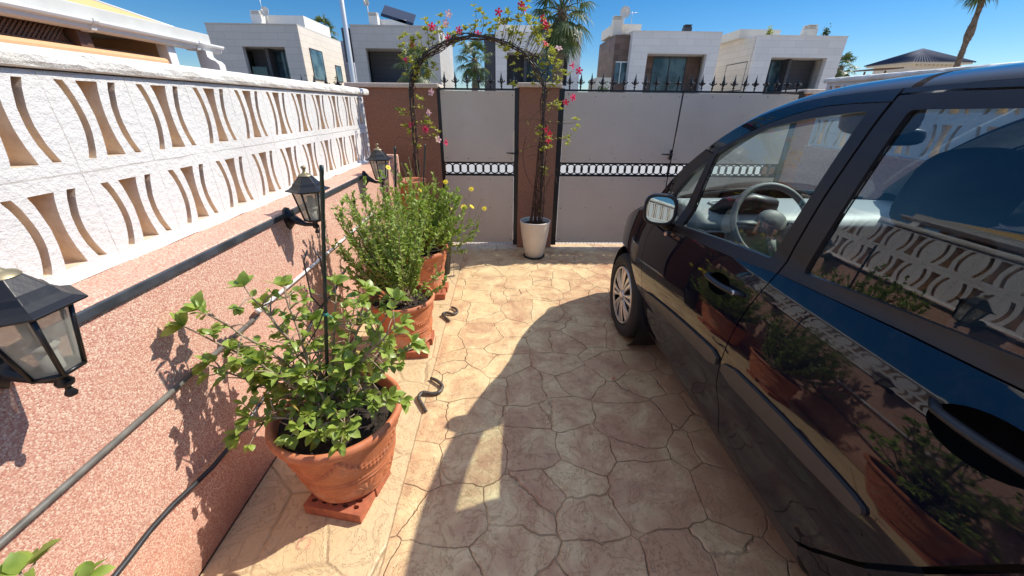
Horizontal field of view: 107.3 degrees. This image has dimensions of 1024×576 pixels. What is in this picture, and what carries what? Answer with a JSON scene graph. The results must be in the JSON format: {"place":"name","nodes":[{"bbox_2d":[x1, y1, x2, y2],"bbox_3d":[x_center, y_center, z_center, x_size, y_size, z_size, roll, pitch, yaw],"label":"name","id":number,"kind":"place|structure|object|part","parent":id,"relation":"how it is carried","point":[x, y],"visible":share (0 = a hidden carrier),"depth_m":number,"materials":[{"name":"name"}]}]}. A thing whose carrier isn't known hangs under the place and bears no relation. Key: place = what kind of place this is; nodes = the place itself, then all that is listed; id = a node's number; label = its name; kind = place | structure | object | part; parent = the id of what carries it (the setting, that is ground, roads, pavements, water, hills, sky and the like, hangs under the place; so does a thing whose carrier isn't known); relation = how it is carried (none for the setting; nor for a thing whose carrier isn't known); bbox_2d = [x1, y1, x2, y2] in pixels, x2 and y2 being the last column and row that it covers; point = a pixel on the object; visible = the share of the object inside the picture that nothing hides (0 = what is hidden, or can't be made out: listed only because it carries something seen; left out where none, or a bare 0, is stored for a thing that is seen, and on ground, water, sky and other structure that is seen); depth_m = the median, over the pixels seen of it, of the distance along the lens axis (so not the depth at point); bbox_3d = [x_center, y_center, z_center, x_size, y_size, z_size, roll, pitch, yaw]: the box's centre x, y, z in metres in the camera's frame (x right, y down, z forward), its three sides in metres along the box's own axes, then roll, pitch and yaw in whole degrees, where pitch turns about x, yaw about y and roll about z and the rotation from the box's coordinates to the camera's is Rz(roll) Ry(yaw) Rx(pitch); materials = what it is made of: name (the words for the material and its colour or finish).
{"place":"outdoors","nodes":[
{"label":"outdoors","id":0,"kind":"place"},
{"bbox_2d":[0,539,115,575],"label":"shrub","id":1,"kind":"object","parent":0,"point":[16,563],"visible":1,"depth_m":0.70,"materials":[{"name":"green plant"}]},
{"bbox_2d":[0,0,226,70],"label":"porch house","id":2,"kind":"structure","parent":0,"point":[97,27],"depth_m":2.42,"materials":[{"name":"white paint"}]},
{"bbox_2d":[200,243,466,575],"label":"planter strip paving","id":3,"kind":"structure","parent":0,"point":[276,529],"depth_m":1.49,"materials":[{"name":"beige stone"}]},
{"bbox_2d":[303,490,375,523],"bbox_3d":[-0.708,0.879,1.556,0.244,0.050,0.116,5,26,9],"label":"hollow brick","id":4,"kind":"object","parent":3,"relation":"on","point":[356,510],"visible":0.51,"depth_m":1.51,"materials":[{"name":"ceramic"}]},
{"bbox_2d":[374,470,390,495],"bbox_3d":[-0.678,0.827,1.665,0.244,0.050,0.116,6,26,10],"label":"hollow brick","id":5,"kind":"object","parent":3,"relation":"on","point":[378,489],"visible":0.02,"depth_m":1.63,"materials":[{"name":"ceramic"}]},
{"bbox_2d":[265,372,401,502],"bbox_3d":[-0.696,0.635,1.577,0.502,0.362,0.502,0,26,-1],"label":"flower pot","id":6,"kind":"object","parent":5,"relation":"on","point":[361,468],"visible":0.69,"depth_m":1.42,"materials":[{"name":"ceramic"}]},
{"bbox_2d":[159,270,429,457],"bbox_3d":[-0.705,0.224,1.385,0.760,0.644,0.543,0,26,-1],"label":"shrub","id":7,"kind":"object","parent":6,"relation":"on","point":[320,407],"visible":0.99,"depth_m":1.34,"materials":[{"name":"green plant"}]},
{"bbox_2d":[280,165,333,396],"bbox_3d":[-0.700,0.098,1.302,0.297,1.003,0.028,-2,26,-5],"label":"plant stake","id":8,"kind":"object","parent":6,"relation":"in","point":[325,314],"visible":0.91,"depth_m":1.24,"materials":[{"name":"black metal"}]},
{"bbox_2d":[393,342,429,358],"bbox_3d":[-0.680,0.417,2.517,0.244,0.050,0.116,-2,26,-5],"label":"hollow brick","id":9,"kind":"object","parent":3,"relation":"on","point":[412,354],"visible":0.26,"depth_m":2.47,"materials":[{"name":"brick"}]},
{"bbox_2d":[397,177,426,212],"bbox_3d":[-0.924,-0.594,3.645,0.270,0.890,0.270,0,26,-1],"label":"flower pot","id":10,"kind":"object","parent":3,"relation":"on","point":[415,181],"visible":0.2,"depth_m":3.43,"materials":[{"name":"ceramic"}]},
{"bbox_2d":[427,330,434,344],"bbox_3d":[-0.676,0.350,2.656,0.244,0.050,0.116,-1,26,-3],"label":"hollow brick","id":11,"kind":"object","parent":3,"relation":"on","point":[430,340],"visible":0.1,"depth_m":2.62,"materials":[{"name":"ceramic"}]},
{"bbox_2d":[369,283,434,349],"bbox_3d":[-0.723,0.195,2.536,0.426,0.322,0.426,0,26,-1],"label":"flower pot","id":12,"kind":"object","parent":11,"relation":"on","point":[419,311],"visible":0.57,"depth_m":2.42,"materials":[{"name":"ceramic"}]},
{"bbox_2d":[326,169,447,305],"bbox_3d":[-0.734,-0.268,2.258,0.697,0.838,0.600,0,26,-1],"label":"shrub","id":13,"kind":"object","parent":12,"relation":"on","point":[390,258],"visible":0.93,"depth_m":2.19,"materials":[{"name":"green plant"}]},
{"bbox_2d":[394,147,396,234],"bbox_3d":[-0.721,-0.370,2.358,0.108,0.968,0.014,0,26,-1],"label":"plant stake","id":14,"kind":"object","parent":12,"relation":"in","point":[395,178],"visible":0.36,"depth_m":2.21,"materials":[{"name":"black metal"}]},
{"bbox_2d":[434,289,445,299],"bbox_3d":[-0.700,0.055,3.269,0.244,0.050,0.116,-1,26,-4],"label":"hollow brick","id":15,"kind":"object","parent":3,"relation":"on","point":[440,294],"visible":0.36,"depth_m":3.23,"materials":[{"name":"brick"}]},
{"bbox_2d":[400,244,447,291],"bbox_3d":[-0.810,-0.176,3.249,0.539,0.372,0.539,0,26,-1],"label":"flower pot","id":16,"kind":"object","parent":15,"relation":"on","point":[428,271],"visible":0.37,"depth_m":3.09,"materials":[{"name":"ceramic"}]},
{"bbox_2d":[422,144,425,198],"bbox_3d":[-0.794,-0.822,3.361,0.013,0.853,0.226,9,27,18],"label":"plant stake","id":17,"kind":"object","parent":16,"relation":"in","point":[424,167],"visible":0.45,"depth_m":3.30,"materials":[{"name":"black metal"}]},
{"bbox_2d":[375,157,486,254],"bbox_3d":[-0.726,-0.631,3.012,0.830,0.741,0.682,16,30,28],"label":"shrub","id":18,"kind":"object","parent":16,"relation":"on","point":[437,214],"visible":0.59,"depth_m":2.97,"materials":[{"name":"green plant"}]},
{"bbox_2d":[442,282,448,291],"bbox_3d":[-0.700,-0.008,3.399,0.244,0.050,0.116,0,26,-2],"label":"hollow brick","id":19,"kind":"object","parent":3,"relation":"on","point":[446,285],"visible":0.16,"depth_m":3.37,"materials":[{"name":"ceramic"}]},
{"bbox_2d":[442,222,450,275],"bbox_3d":[-0.684,-0.386,3.640,0.200,0.525,0.200,0,26,-1],"label":"nursery pot","id":20,"kind":"object","parent":3,"relation":"on","point":[447,264],"visible":0.06,"depth_m":3.65,"materials":[{"name":"black plastic"}]},
{"bbox_2d":[199,131,674,575],"bbox_3d":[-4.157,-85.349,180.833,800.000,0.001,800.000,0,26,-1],"label":"ground","id":21,"kind":"structure","parent":0,"point":[251,495],"depth_m":1.59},
{"bbox_2d":[203,2,346,85],"bbox_3d":[-17.710,-17.437,29.829,6.220,8.200,7.660,0,26,-1],"label":"villa","id":22,"kind":"object","parent":21,"relation":"on","point":[264,43],"visible":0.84,"depth_m":26.66,"materials":[{"name":"concrete"}]},
{"bbox_2d":[274,50,290,78],"bbox_3d":[-16.697,-16.333,27.961,1.760,2.250,0.085,0,26,-1],"label":"window","id":23,"kind":"structure","parent":22,"relation":"in","point":[281,59],"depth_m":27.85,"materials":[{"name":"blue glass"}]},
{"bbox_2d":[309,48,326,80],"bbox_3d":[-14.603,-16.788,28.437,0.070,2.020,2.120,0,26,-1],"label":"window","id":24,"kind":"structure","parent":22,"relation":"in","point":[317,60],"depth_m":28.41,"materials":[{"name":"blue glass"}]},
{"bbox_2d":[335,65,342,81],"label":"window","id":25,"kind":"structure","parent":22,"relation":"in","point":[338,69],"depth_m":32.06,"materials":[{"name":"blue glass"}]},
{"bbox_2d":[314,14,338,40],"bbox_3d":[-19.090,-22.952,39.553,3.396,9.699,3.554,0,26,-1],"label":"palm tree","id":26,"kind":"object","parent":21,"relation":"on","point":[318,19],"visible":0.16,"depth_m":37.81,"materials":[{"name":"green plant"}]},
{"bbox_2d":[340,41,357,81],"bbox_3d":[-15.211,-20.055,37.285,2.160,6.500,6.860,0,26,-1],"label":"villa","id":27,"kind":"object","parent":21,"relation":"on","point":[347,71],"visible":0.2,"depth_m":33.70,"materials":[{"name":"white concrete"}]},
{"bbox_2d":[341,0,454,90],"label":"villa","id":28,"kind":"object","parent":21,"relation":"on","point":[375,49],"visible":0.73,"depth_m":26.65,"materials":[{"name":"concrete"}]},
{"bbox_2d":[406,53,428,81],"bbox_3d":[-6.954,-16.420,28.365,1.860,2.250,0.085,0,26,-1],"label":"window","id":29,"kind":"structure","parent":28,"relation":"in","point":[422,71],"depth_m":28.27,"materials":[{"name":"black glass"}]},
{"bbox_2d":[390,42,438,82],"bbox_3d":[-3.986,-8.153,15.918,1.978,3.832,2.058,0,26,-1],"label":"bush","id":30,"kind":"object","parent":21,"relation":"on","point":[421,79],"visible":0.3,"depth_m":15.31,"materials":[{"name":"green plant"}]},
{"bbox_2d":[454,40,493,90],"bbox_3d":[-1.732,-9.208,17.691,2.074,4.240,2.067,0,26,-1],"label":"palm tree","id":31,"kind":"object","parent":21,"relation":"on","point":[473,69],"visible":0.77,"depth_m":17.03,"materials":[{"name":"green plant"}]},
{"bbox_2d":[484,20,581,117],"bbox_3d":[1.359,-16.980,30.709,6.830,6.991,8.060,0,26,-1],"label":"villa","id":32,"kind":"object","parent":21,"relation":"on","point":[498,66],"visible":0.33,"depth_m":27.10,"materials":[{"name":"paint"}]},
{"bbox_2d":[526,56,553,82],"bbox_3d":[2.243,-16.366,28.602,2.860,2.130,0.085,0,26,-1],"label":"window","id":33,"kind":"structure","parent":32,"relation":"in","point":[529,69],"depth_m":28.57,"materials":[{"name":"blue glass"}]},
{"bbox_2d":[526,0,596,82],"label":"palm tree","id":34,"kind":"object","parent":21,"relation":"on","point":[564,36],"visible":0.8,"depth_m":16.49,"materials":[{"name":"green plant"}]},
{"bbox_2d":[588,77,610,89],"bbox_3d":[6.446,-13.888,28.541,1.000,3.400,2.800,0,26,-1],"label":"house","id":35,"kind":"structure","parent":21,"relation":"on","point":[596,84],"depth_m":26.76,"materials":[{"name":"white paint"}]},
{"bbox_2d":[597,6,722,128],"bbox_3d":[10.846,-17.503,30.953,7.450,7.910,8.560,0,26,-1],"label":"villa","id":36,"kind":"object","parent":21,"relation":"on","point":[686,53],"visible":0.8,"depth_m":27.24,"materials":[{"name":"paint"}]},
{"bbox_2d":[614,61,626,83],"bbox_3d":[7.932,-15.778,27.637,0.830,1.420,0.090,0,26,-1],"label":"window","id":37,"kind":"structure","parent":36,"relation":"in","point":[620,66],"depth_m":27.59,"materials":[{"name":"blue glass"}]},
{"bbox_2d":[648,56,687,92],"bbox_3d":[11.795,-16.079,28.627,2.560,2.580,0.085,0,26,-1],"label":"window","id":38,"kind":"structure","parent":36,"relation":"in","point":[662,66],"depth_m":28.50,"materials":[{"name":"blue glass"}]},
{"bbox_2d":[710,24,848,93],"bbox_3d":[20.059,-16.849,30.925,6.930,6.940,7.560,0,26,-1],"label":"villa","id":39,"kind":"object","parent":21,"relation":"on","point":[810,56],"visible":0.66,"depth_m":27.61,"materials":[{"name":"concrete"}]},
{"bbox_2d":[721,61,747,90],"bbox_3d":[17.217,-16.341,29.273,0.070,1.920,2.920,0,26,-1],"label":"window","id":40,"kind":"structure","parent":39,"relation":"in","point":[746,61],"depth_m":28.63,"materials":[{"name":"grey glass"}]},
{"bbox_2d":[765,25,773,34],"bbox_3d":[18.291,-18.169,26.752,0.568,0.878,0.552,0,26,-1],"label":"bush","id":41,"kind":"object","parent":39,"relation":"on","point":[770,31],"visible":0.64,"depth_m":26.70,"materials":[{"name":"green plant"}]},
{"bbox_2d":[763,60,781,91],"bbox_3d":[19.565,-16.064,28.924,2.010,2.450,0.085,0,26,-1],"label":"window","id":42,"kind":"structure","parent":39,"relation":"in","point":[773,71],"depth_m":28.79,"materials":[{"name":"blue glass"}]},
{"bbox_2d":[822,23,831,35],"bbox_3d":[22.309,-18.209,26.721,0.664,0.921,0.579,0,26,-1],"label":"bush","id":43,"kind":"object","parent":39,"relation":"on","point":[826,32],"visible":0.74,"depth_m":26.69,"materials":[{"name":"green plant"}]},
{"bbox_2d":[835,51,861,77],"bbox_3d":[25.311,-15.419,29.729,2.745,5.530,2.707,0,26,-1],"label":"tree","id":44,"kind":"object","parent":21,"relation":"on","point":[846,57],"visible":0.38,"depth_m":28.55,"materials":[{"name":"green plant"}]},
{"bbox_2d":[852,67,903,74],"bbox_3d":[28.216,-14.969,30.075,2.200,4.450,2.000,0,26,-1],"label":"canopy","id":45,"kind":"object","parent":21,"relation":"on","point":[878,69],"visible":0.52,"depth_m":28.71,"materials":[{"name":"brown wood"}]},
{"bbox_2d":[864,48,976,73],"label":"pavilion","id":46,"kind":"structure","parent":21,"relation":"on","point":[922,59],"depth_m":35.85,"materials":[{"name":"tile"}]},
{"bbox_2d":[953,0,998,66],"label":"palm tree","id":47,"kind":"object","parent":21,"relation":"on","point":[969,33],"visible":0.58,"depth_m":21.25,"materials":[{"name":"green plant"}]},
{"bbox_2d":[453,195,621,243],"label":"pavement","id":48,"kind":"structure","parent":0,"point":[555,242],"depth_m":4.65,"materials":[{"name":"tile"}]},
{"bbox_2d":[344,82,445,213],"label":"gate pier","id":49,"kind":"structure","parent":48,"relation":"on","point":[383,115],"depth_m":3.85,"materials":[{"name":"brown paint"}]},
{"bbox_2d":[436,71,518,244],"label":"pedestrian gate","id":50,"kind":"structure","parent":49,"relation":"attached to","point":[479,127],"depth_m":3.99,"materials":[{"name":"black metal"}]},
{"bbox_2d":[99,0,1023,91],"label":"sky","id":51,"kind":"structure","parent":0,"point":[877,30],"materials":[{"name":"blue"}]},
{"bbox_2d":[379,243,807,575],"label":"driveway","id":52,"kind":"structure","parent":0,"point":[546,445],"depth_m":1.80,"materials":[{"name":"beige stone"}]},
{"bbox_2d":[417,377,443,412],"bbox_3d":[-0.471,0.604,2.156,0.119,0.027,0.273,7,27,14],"label":"bent bar","id":53,"kind":"object","parent":52,"relation":"on","point":[438,392],"visible":1,"depth_m":2.15,"materials":[{"name":"grey metal"}]},
{"bbox_2d":[441,306,457,321],"bbox_3d":[-0.495,0.202,2.991,0.111,0.026,0.221,8,27,16],"label":"bent bar","id":54,"kind":"object","parent":52,"relation":"on","point":[449,313],"visible":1,"depth_m":2.98,"materials":[{"name":"grey metal"}]},
{"bbox_2d":[520,216,550,258],"bbox_3d":[0.246,-0.538,4.109,0.326,0.409,0.326,0,26,-1],"label":"flower pot","id":55,"kind":"object","parent":52,"relation":"on","point":[534,238],"visible":0.9,"depth_m":4.01,"materials":[{"name":"ceramic"}]},
{"bbox_2d":[409,35,544,223],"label":"garden arch","id":56,"kind":"structure","parent":55,"relation":"in","point":[543,117],"depth_m":3.46,"materials":[{"name":"black metal"}]},
{"bbox_2d":[395,0,582,223],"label":"climbing plant","id":57,"kind":"object","parent":55,"relation":"in","point":[508,47],"visible":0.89,"depth_m":3.34,"materials":[{"name":"green plant"}]},
{"bbox_2d":[516,82,561,246],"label":"gate pier","id":58,"kind":"structure","parent":52,"relation":"on","point":[529,100],"depth_m":3.98,"materials":[{"name":"brown paint"}]},
{"bbox_2d":[551,73,683,244],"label":"driveway gate","id":59,"kind":"structure","parent":58,"relation":"attached to","point":[626,129],"depth_m":4.03,"materials":[{"name":"black metal"}]},
{"bbox_2d":[666,75,804,196],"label":"driveway gate","id":60,"kind":"structure","parent":52,"relation":"on","point":[705,121],"depth_m":3.96,"materials":[{"name":"black metal"}]},
{"bbox_2d":[761,89,825,186],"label":"gate pier","id":61,"kind":"structure","parent":52,"relation":"on","point":[801,135],"depth_m":4.03,"materials":[{"name":"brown paint"}]},
{"bbox_2d":[610,62,1023,575],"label":"parked car","id":62,"kind":"object","parent":52,"relation":"on","point":[845,360],"visible":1,"depth_m":1.07,"materials":[{"name":"paint"}]},
{"bbox_3d":[0.881,-0.149,1.734,0.249,1.258,1.032,0,26,-1],"label":"door","id":63,"kind":"part","parent":62,"relation":"part of","materials":[{"name":"paint"}]},
{"bbox_3d":[0.905,0.232,0.882,0.258,1.250,0.917,0,26,-1],"label":"door","id":64,"kind":"part","parent":62,"relation":"part of","materials":[{"name":"paint"}]},
{"bbox_3d":[2.369,-0.149,1.768,0.249,1.258,1.032,0,26,-1],"label":"door","id":65,"kind":"part","parent":62,"relation":"part of","materials":[{"name":"paint"}]},
{"bbox_2d":[446,155,762,194],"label":"road","id":66,"kind":"structure","parent":0,"point":[562,170],"depth_m":10.50,"materials":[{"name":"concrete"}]},
{"bbox_2d":[339,0,355,81],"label":"street lamp","id":67,"kind":"object","parent":66,"relation":"on","point":[347,42],"depth_m":11.69,"materials":[{"name":"metal"}]},
{"bbox_2d":[790,61,1023,231],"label":"garden wall","id":68,"kind":"structure","parent":0,"point":[947,129],"depth_m":2.80,"materials":[{"name":"white paint"}]},
{"label":"neighbour patio","id":69,"kind":"structure","parent":0,"visible":0},
{"bbox_2d":[0,42,400,575],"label":"garden wall","id":70,"kind":"structure","parent":69,"relation":"on","point":[118,174],"depth_m":1.23,"materials":[{"name":"pink paint"}]},
{"bbox_2d":[0,267,87,396],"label":"wall lantern","id":71,"kind":"object","parent":70,"relation":"attached to","point":[41,341],"depth_m":0.73,"materials":[{"name":"black metal"}]},
{"bbox_2d":[0,314,259,548],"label":"conduit","id":72,"kind":"object","parent":70,"relation":"attached to","point":[21,524],"visible":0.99,"depth_m":0.97,"materials":[{"name":"grey plastic"}]},
{"bbox_2d":[76,175,363,323],"bbox_3d":[-1.055,0.651,-0.255,0.013,0.026,7.020,0,26,-1],"label":"metal channel","id":73,"kind":"object","parent":70,"relation":"attached to","point":[90,312],"depth_m":1.22,"materials":[{"name":"grey metal"}]},
{"bbox_2d":[111,266,346,575],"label":"hose","id":74,"kind":"object","parent":70,"relation":"attached to","point":[125,562],"visible":0.52,"depth_m":1.20,"materials":[{"name":"black rubber"}]},
{"bbox_2d":[282,166,329,232],"bbox_3d":[-0.999,-0.422,1.822,0.220,0.326,0.196,0,26,-1],"label":"wall lantern","id":75,"kind":"object","parent":70,"relation":"attached to","point":[304,189],"depth_m":1.79,"materials":[{"name":"black metal"}]},
{"bbox_2d":[254,211,374,313],"bbox_3d":[-1.095,-0.251,2.325,0.045,0.041,1.650,0,26,-1],"label":"conduit","id":76,"kind":"object","parent":70,"relation":"attached to","point":[281,291],"visible":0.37,"depth_m":1.98,"materials":[{"name":"grey plastic"}]},
{"bbox_2d":[362,143,391,186],"bbox_3d":[-1.022,-0.919,2.848,0.220,0.326,0.196,0,26,-1],"label":"wall lantern","id":77,"kind":"object","parent":70,"relation":"attached to","point":[378,158],"depth_m":2.81,"materials":[{"name":"black metal"}]},
{"bbox_2d":[277,74,341,85],"bbox_3d":[-4.124,-1.310,4.048,4.940,1.767,0.120,0,26,-1],"label":"railing fence","id":78,"kind":"object","parent":69,"relation":"on","point":[336,83],"visible":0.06,"depth_m":3.73,"materials":[{"name":"black metal"}]}
]}

